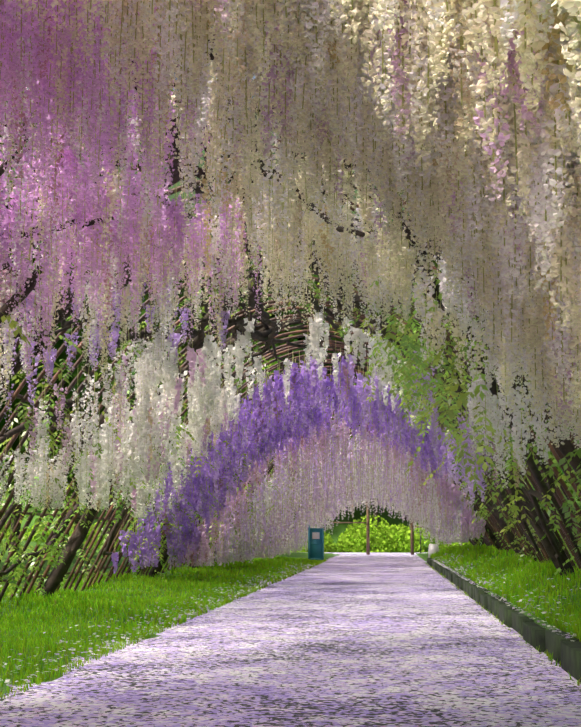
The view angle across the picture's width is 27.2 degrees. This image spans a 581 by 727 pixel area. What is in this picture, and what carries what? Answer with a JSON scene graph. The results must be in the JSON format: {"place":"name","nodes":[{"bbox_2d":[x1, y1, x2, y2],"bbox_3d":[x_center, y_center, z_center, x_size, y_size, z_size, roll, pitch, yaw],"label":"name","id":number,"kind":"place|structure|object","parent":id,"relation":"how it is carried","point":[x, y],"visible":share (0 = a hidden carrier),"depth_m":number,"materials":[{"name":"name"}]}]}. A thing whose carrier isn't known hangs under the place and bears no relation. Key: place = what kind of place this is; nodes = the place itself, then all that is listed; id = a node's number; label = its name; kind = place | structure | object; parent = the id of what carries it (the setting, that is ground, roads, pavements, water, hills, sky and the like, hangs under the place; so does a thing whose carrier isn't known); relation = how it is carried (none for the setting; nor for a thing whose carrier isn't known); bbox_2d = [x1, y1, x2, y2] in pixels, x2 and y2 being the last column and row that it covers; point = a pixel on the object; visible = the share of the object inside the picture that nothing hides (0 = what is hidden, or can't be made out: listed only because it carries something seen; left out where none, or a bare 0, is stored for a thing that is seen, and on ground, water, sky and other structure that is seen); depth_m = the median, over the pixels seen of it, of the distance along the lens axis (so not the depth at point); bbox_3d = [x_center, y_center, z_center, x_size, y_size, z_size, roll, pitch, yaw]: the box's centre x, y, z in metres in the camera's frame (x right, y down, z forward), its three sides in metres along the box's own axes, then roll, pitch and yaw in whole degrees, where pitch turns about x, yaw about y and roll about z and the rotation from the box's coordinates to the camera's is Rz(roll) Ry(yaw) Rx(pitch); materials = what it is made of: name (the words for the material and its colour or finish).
{"place":"outdoors","nodes":[
{"label":"outdoors","id":0,"kind":"place"},
{"bbox_2d":[27,7,255,97],"label":"sky","id":1,"kind":"structure","parent":0,"point":[254,77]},
{"bbox_2d":[0,552,580,726],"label":"path","id":2,"kind":"structure","parent":0,"point":[376,640],"depth_m":7.74,"materials":[{"name":"purple plant"}]},
{"bbox_2d":[0,91,580,693],"bbox_3d":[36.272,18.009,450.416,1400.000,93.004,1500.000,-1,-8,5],"label":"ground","id":3,"kind":"structure","parent":0,"point":[356,515],"depth_m":39.26,"materials":[{"name":"green plant"}]},
{"bbox_2d":[0,515,562,552],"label":"shrub leaves","id":4,"kind":"object","parent":3,"relation":"on","point":[352,540],"visible":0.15,"depth_m":58.45,"materials":[{"name":"green plant"}]},
{"bbox_2d":[0,136,579,554],"bbox_3d":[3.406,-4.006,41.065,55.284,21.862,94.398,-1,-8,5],"label":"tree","id":5,"kind":"object","parent":3,"relation":"on","point":[62,356],"depth_m":42.52,"materials":[{"name":"plant"}]},
{"bbox_2d":[0,543,580,700],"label":"grass","id":6,"kind":"structure","parent":3,"relation":"on","point":[482,553],"depth_m":12.97,"materials":[{"name":"green plant"}]},
{"bbox_2d":[0,25,580,595],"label":"wisteria vines","id":7,"kind":"object","parent":3,"relation":"on","point":[550,541],"visible":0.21,"depth_m":12.23,"materials":[{"name":"brown plant"}]},
{"bbox_2d":[0,34,580,601],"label":"trellis hoops","id":8,"kind":"object","parent":3,"relation":"on","point":[518,528],"visible":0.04,"depth_m":13.46,"materials":[{"name":"brown wood"}]},
{"bbox_2d":[0,0,580,599],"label":"wisteria","id":9,"kind":"object","parent":8,"relation":"hanging from","point":[462,118],"depth_m":6.91,"materials":[{"name":"white plant"}]},
{"bbox_2d":[0,549,580,688],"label":"fallen petals","id":10,"kind":"object","parent":3,"relation":"on","point":[437,561],"visible":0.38,"depth_m":11.70,"materials":[{"name":"white plant"}]},
{"bbox_2d":[308,525,323,559],"bbox_3d":[0.779,5.577,37.069,0.500,1.230,0.100,-1,-8,5],"label":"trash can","id":11,"kind":"object","parent":3,"relation":"on","point":[316,549],"visible":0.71,"depth_m":37.04,"materials":[{"name":"teal paint"}]},
{"bbox_2d":[312,532,319,538],"bbox_3d":[0.786,5.320,37.072,0.220,0.200,0.003,-1,-8,5],"label":"sign","id":12,"kind":"object","parent":11,"relation":"attached to","point":[315,535],"visible":0.86,"depth_m":37.07,"materials":[{"name":"white"}]},
{"bbox_2d":[330,502,424,554],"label":"wooden posts","id":13,"kind":"object","parent":3,"relation":"on","point":[367,522],"visible":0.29,"depth_m":51.23,"materials":[{"name":"brown wood"}]},
{"bbox_2d":[428,544,438,557],"bbox_3d":[4.395,5.752,36.849,0.340,0.420,0.224,-1,-8,5],"label":"flower pot","id":14,"kind":"object","parent":3,"relation":"on","point":[433,548],"visible":0.57,"depth_m":36.80,"materials":[{"name":"white ceramic"}]},
{"bbox_2d":[427,558,580,682],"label":"kerb","id":15,"kind":"structure","parent":3,"relation":"on","point":[566,652],"depth_m":9.73,"materials":[{"name":"grey concrete"}]}
]}

